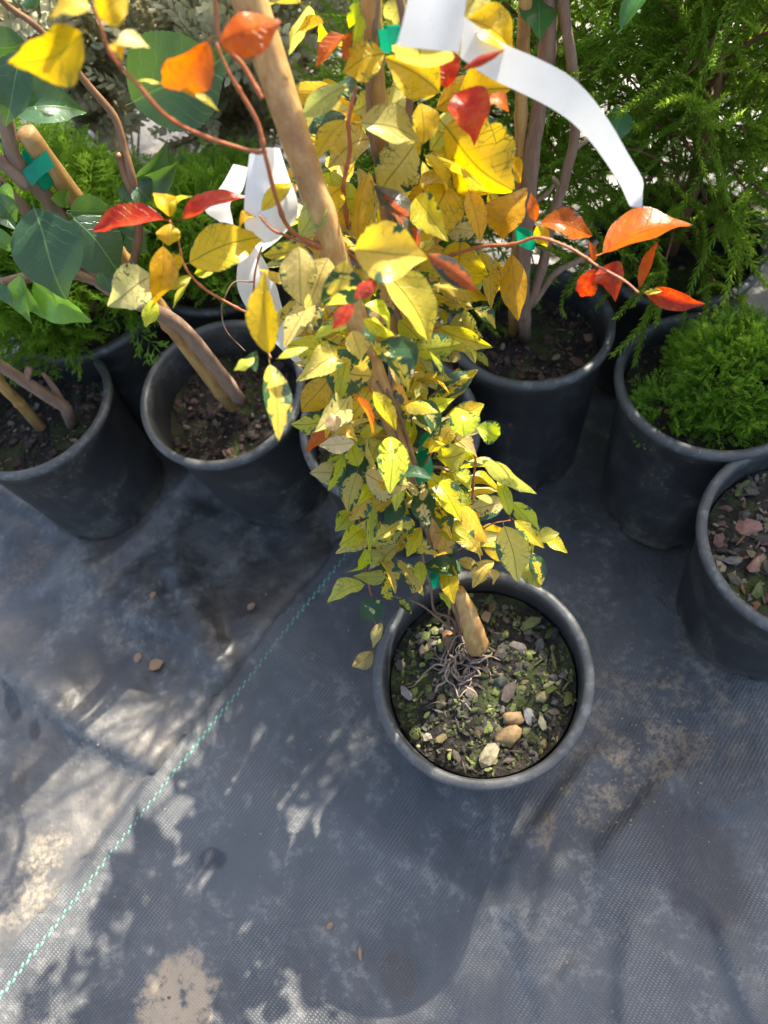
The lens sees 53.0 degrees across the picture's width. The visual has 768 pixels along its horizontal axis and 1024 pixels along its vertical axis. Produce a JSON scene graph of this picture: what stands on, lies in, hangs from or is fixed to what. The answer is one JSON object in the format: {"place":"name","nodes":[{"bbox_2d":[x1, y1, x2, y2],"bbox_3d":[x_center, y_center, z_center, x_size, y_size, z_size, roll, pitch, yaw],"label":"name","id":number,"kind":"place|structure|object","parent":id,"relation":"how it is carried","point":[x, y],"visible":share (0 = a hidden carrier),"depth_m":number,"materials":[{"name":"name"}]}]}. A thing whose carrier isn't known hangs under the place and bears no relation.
{"place":"outdoors","nodes":[
{"label":"outdoors","id":0,"kind":"place"},
{"bbox_2d":[0,0,733,956],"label":"ground","id":1,"kind":"structure","parent":0,"point":[80,684],"depth_m":1.07,"materials":[{"name":"black fabric"}]},
{"bbox_2d":[0,0,155,170],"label":"silver shrub","id":2,"kind":"object","parent":1,"relation":"on","point":[95,117],"visible":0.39,"depth_m":1.10,"materials":[{"name":"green plant"}]},
{"bbox_2d":[0,344,163,540],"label":"nursery pot","id":3,"kind":"object","parent":1,"relation":"on","point":[96,474],"visible":0.87,"depth_m":1.04,"materials":[{"name":"black plastic"}]},
{"bbox_2d":[0,375,45,431],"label":"bamboo cane","id":4,"kind":"object","parent":3,"relation":"in","point":[21,405],"visible":1,"depth_m":0.98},
{"bbox_2d":[0,276,77,428],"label":"woody shrub","id":5,"kind":"object","parent":3,"relation":"on","point":[54,398],"visible":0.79,"depth_m":0.95,"materials":[{"name":"brown plant"}]},
{"bbox_2d":[13,283,173,438],"bbox_3d":[-0.399,-0.244,1.165,0.221,0.242,0.219,-15,62,0],"label":"nursery pot","id":6,"kind":"object","parent":1,"relation":"on","point":[115,352],"visible":0.17,"depth_m":1.07,"materials":[{"name":"black plastic"}]},
{"bbox_2d":[0,116,188,386],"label":"dwarf cypress","id":7,"kind":"object","parent":6,"relation":"on","point":[89,169],"visible":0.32,"depth_m":0.94,"materials":[{"name":"green plant"}]},
{"bbox_2d":[134,652,140,662],"bbox_3d":[-0.339,0.200,1.059,0.012,0.004,0.011,-33,64,-9],"label":"dry leaf","id":8,"kind":"object","parent":1,"relation":"on","point":[137,656],"visible":1,"depth_m":1.06,"materials":[{"name":"brown plant"}]},
{"bbox_2d":[150,592,155,598],"bbox_3d":[-0.327,0.118,1.089,0.009,0.003,0.009,-16,62,-1],"label":"dry leaf","id":9,"kind":"object","parent":1,"relation":"on","point":[152,594],"visible":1,"depth_m":1.09,"materials":[{"name":"brown plant"}]},
{"bbox_2d":[148,659,162,669],"bbox_3d":[-0.312,0.209,1.052,0.018,0.006,0.017,12,65,13],"label":"dry leaf","id":10,"kind":"object","parent":1,"relation":"on","point":[154,664],"visible":1,"depth_m":1.05,"materials":[{"name":"beige plant"}]},
{"bbox_2d":[84,0,359,165],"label":"silver shrub","id":11,"kind":"object","parent":1,"relation":"on","point":[231,117],"visible":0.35,"depth_m":1.02,"materials":[{"name":"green plant"}]},
{"bbox_2d":[162,209,303,367],"bbox_3d":[-0.213,-0.306,1.172,0.218,0.242,0.222,-15,62,0],"label":"nursery pot","id":12,"kind":"object","parent":1,"relation":"on","point":[208,311],"visible":0.17,"depth_m":1.06,"materials":[{"name":"black plastic"}]},
{"bbox_2d":[121,135,302,317],"bbox_3d":[-0.233,-0.388,1.014,0.272,0.175,0.273,29,70,20],"label":"dwarf cypress","id":13,"kind":"object","parent":12,"relation":"on","point":[195,174],"visible":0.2,"depth_m":0.97,"materials":[{"name":"green plant"}]},
{"bbox_2d":[140,320,328,526],"bbox_3d":[-0.181,-0.103,1.060,0.210,0.249,0.215,-39,66,-7],"label":"nursery pot","id":14,"kind":"object","parent":1,"relation":"on","point":[244,463],"visible":0.72,"depth_m":1.00,"materials":[{"name":"black plastic"}]},
{"bbox_2d":[0,0,247,407],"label":"camellia","id":15,"kind":"object","parent":14,"relation":"on","point":[53,250],"visible":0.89,"depth_m":0.62,"materials":[{"name":"green plant"}]},
{"bbox_2d":[16,124,239,411],"bbox_3d":[-0.237,-0.216,0.817,0.027,0.458,0.071,34,72,21],"label":"bamboo cane","id":16,"kind":"object","parent":14,"relation":"in","point":[32,141],"visible":0.45,"depth_m":0.67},
{"bbox_2d":[21,148,54,189],"bbox_3d":[-0.282,-0.282,0.633,0.027,0.031,0.028,-15,62,0],"label":"plant tie","id":17,"kind":"object","parent":16,"relation":"attached to","point":[37,169],"visible":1,"depth_m":0.62,"materials":[{"name":"green plastic"}]},
{"bbox_2d":[247,603,254,609],"bbox_3d":[-0.184,0.131,1.066,0.010,0.004,0.011,11,65,13],"label":"dry leaf","id":18,"kind":"object","parent":1,"relation":"on","point":[250,606],"visible":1,"depth_m":1.07,"materials":[{"name":"brown plant"}]},
{"bbox_2d":[291,0,385,78],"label":"silver shrub","id":19,"kind":"object","parent":1,"relation":"on","point":[342,26],"visible":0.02,"depth_m":1.23,"materials":[{"name":"green plant"}]},
{"bbox_2d":[0,46,767,1023],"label":"ground fabric","id":20,"kind":"object","parent":1,"relation":"on","point":[228,934],"visible":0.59,"depth_m":0.91,"materials":[{"name":"grey fabric"}]},
{"bbox_2d":[327,922,332,928],"bbox_3d":[-0.062,0.476,0.884,0.006,0.002,0.010,38,76,22],"label":"dry leaf","id":21,"kind":"object","parent":20,"relation":"on","point":[329,925],"visible":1,"depth_m":0.88,"materials":[{"name":"brown plant"}]},
{"bbox_2d":[358,947,361,960],"bbox_3d":[-0.027,0.498,0.867,0.004,0.002,0.016,-6,66,4],"label":"dry leaf","id":22,"kind":"object","parent":20,"relation":"on","point":[360,954],"visible":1,"depth_m":0.87,"materials":[{"name":"beige plant"}]},
{"bbox_2d":[0,549,760,1023],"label":"grit","id":23,"kind":"object","parent":20,"relation":"on","point":[526,793],"visible":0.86,"depth_m":0.93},
{"bbox_2d":[299,360,480,557],"bbox_3d":[0.017,-0.058,1.015,0.217,0.241,0.212,33,75,17],"label":"nursery pot","id":24,"kind":"object","parent":20,"relation":"on","point":[315,457],"visible":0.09,"depth_m":0.93,"materials":[{"name":"black plastic"}]},
{"bbox_2d":[360,0,403,418],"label":"bamboo cane","id":25,"kind":"object","parent":24,"relation":"in","point":[368,8],"visible":0.17,"depth_m":0.53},
{"bbox_2d":[377,24,400,52],"bbox_3d":[0.004,-0.302,0.495,0.021,0.033,0.040,-15,62,0],"label":"plant tie","id":26,"kind":"object","parent":25,"relation":"attached to","point":[388,36],"visible":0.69,"depth_m":0.49,"materials":[{"name":"green plastic"}]},
{"bbox_2d":[266,0,704,429],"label":"variegated vine","id":27,"kind":"object","parent":24,"relation":"in","point":[471,164],"visible":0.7,"depth_m":0.55,"materials":[{"name":"yellow plant"}]},
{"bbox_2d":[397,0,642,206],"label":"plant tag","id":28,"kind":"object","parent":27,"relation":"attached to","point":[442,25],"visible":0.99,"depth_m":0.46,"materials":[{"name":"white plastic"}]},
{"bbox_2d":[372,570,594,791],"bbox_3d":[0.112,0.205,0.868,0.219,0.241,0.217,-31,67,-5],"label":"nursery pot","id":29,"kind":"object","parent":20,"relation":"on","point":[523,720],"visible":0.95,"depth_m":0.78,"materials":[{"name":"black plastic"}]},
{"bbox_2d":[7,0,567,759],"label":"variegated vine","id":30,"kind":"object","parent":29,"relation":"in","point":[367,468],"visible":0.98,"depth_m":0.56,"materials":[{"name":"yellow plant"}]},
{"bbox_2d":[205,147,302,361],"bbox_3d":[-0.094,-0.199,0.588,0.060,0.175,0.088,-41,65,-13],"label":"plant tag","id":31,"kind":"object","parent":30,"relation":"attached to","point":[257,187],"visible":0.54,"depth_m":0.53,"materials":[{"name":"white plastic"}]},
{"bbox_2d":[415,431,433,482],"bbox_3d":[0.038,-0.054,0.675,0.025,0.038,0.066,14,66,14],"label":"plant tie","id":32,"kind":"object","parent":30,"relation":"attached to","point":[422,455],"visible":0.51,"depth_m":0.66,"materials":[{"name":"green plastic"}]},
{"bbox_2d":[427,572,439,587],"bbox_3d":[0.052,0.066,0.770,0.019,0.024,0.018,-15,62,0],"label":"plant tie","id":33,"kind":"object","parent":30,"relation":"attached to","point":[434,577],"visible":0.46,"depth_m":0.77,"materials":[{"name":"green plastic"}]},
{"bbox_2d":[231,0,463,638],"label":"bamboo cane","id":34,"kind":"object","parent":29,"relation":"in","point":[272,69],"visible":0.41,"depth_m":0.49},
{"bbox_2d":[455,585,489,656],"bbox_3d":[0.084,0.108,0.757,0.024,0.091,0.050,-31,63,-8],"label":"cane stub","id":35,"kind":"object","parent":29,"relation":"on","point":[476,641],"visible":0.94,"depth_m":0.75,"materials":[{"name":"brown wood"}]},
{"bbox_2d":[446,264,615,490],"bbox_3d":[0.188,-0.167,1.042,0.206,0.250,0.210,-15,58,-3],"label":"nursery pot","id":36,"kind":"object","parent":20,"relation":"on","point":[534,396],"visible":0.78,"depth_m":0.97,"materials":[{"name":"black plastic"}]},
{"bbox_2d":[261,0,606,337],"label":"feathery conifer","id":37,"kind":"object","parent":36,"relation":"in","point":[367,162],"visible":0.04,"depth_m":0.94,"materials":[{"name":"green plant"}]},
{"bbox_2d":[508,0,531,334],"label":"bamboo cane","id":38,"kind":"object","parent":36,"relation":"in","point":[521,99],"visible":0.44,"depth_m":0.70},
{"bbox_2d":[514,227,535,249],"bbox_3d":[0.113,-0.218,0.613,0.016,0.021,0.017,-15,62,0],"label":"plant tie","id":39,"kind":"object","parent":38,"relation":"attached to","point":[521,233],"visible":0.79,"depth_m":0.61,"materials":[{"name":"green plastic"}]},
{"bbox_2d":[517,0,645,344],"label":"bare stem shrub","id":40,"kind":"object","parent":36,"relation":"on","point":[539,17],"visible":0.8,"depth_m":0.73,"materials":[{"name":"brown plant"}]},
{"bbox_2d":[588,182,767,397],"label":"nursery pot","id":41,"kind":"object","parent":20,"relation":"on","point":[682,266],"visible":0.29,"depth_m":1.01,"materials":[{"name":"black plastic"}]},
{"bbox_2d":[296,0,761,331],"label":"feathery conifer","id":42,"kind":"object","parent":41,"relation":"in","point":[561,152],"visible":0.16,"depth_m":0.87,"materials":[{"name":"green plant"}]},
{"bbox_2d":[498,0,767,223],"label":"feathery conifer","id":43,"kind":"object","parent":41,"relation":"in","point":[581,26],"visible":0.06,"depth_m":0.92,"materials":[{"name":"green plant"}]},
{"bbox_2d":[513,0,767,373],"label":"feathery conifer","id":44,"kind":"object","parent":41,"relation":"in","point":[715,70],"visible":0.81,"depth_m":0.82,"materials":[{"name":"green plant"}]},
{"bbox_2d":[642,0,767,198],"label":"feathery conifer","id":45,"kind":"object","parent":41,"relation":"in","point":[742,79],"visible":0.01,"depth_m":1.00,"materials":[{"name":"green plant"}]},
{"bbox_2d":[601,312,767,549],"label":"nursery pot","id":46,"kind":"object","parent":20,"relation":"on","point":[651,497],"visible":0.38,"depth_m":0.92,"materials":[{"name":"black plastic"}]},
{"bbox_2d":[628,367,714,450],"bbox_3d":[0.324,-0.123,0.875,0.102,0.073,0.107,-15,62,0],"label":"dwarf cypress","id":47,"kind":"object","parent":46,"relation":"on","point":[654,390],"visible":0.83,"depth_m":0.87,"materials":[{"name":"green plant"}]},
{"bbox_2d":[658,299,767,449],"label":"dwarf cypress","id":48,"kind":"object","parent":46,"relation":"on","point":[716,338],"visible":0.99,"depth_m":0.84,"materials":[{"name":"green plant"}]},
{"bbox_2d":[677,444,767,681],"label":"nursery pot","id":49,"kind":"object","parent":20,"relation":"on","point":[722,601],"visible":1,"depth_m":0.83,"materials":[{"name":"black plastic"}]}
]}

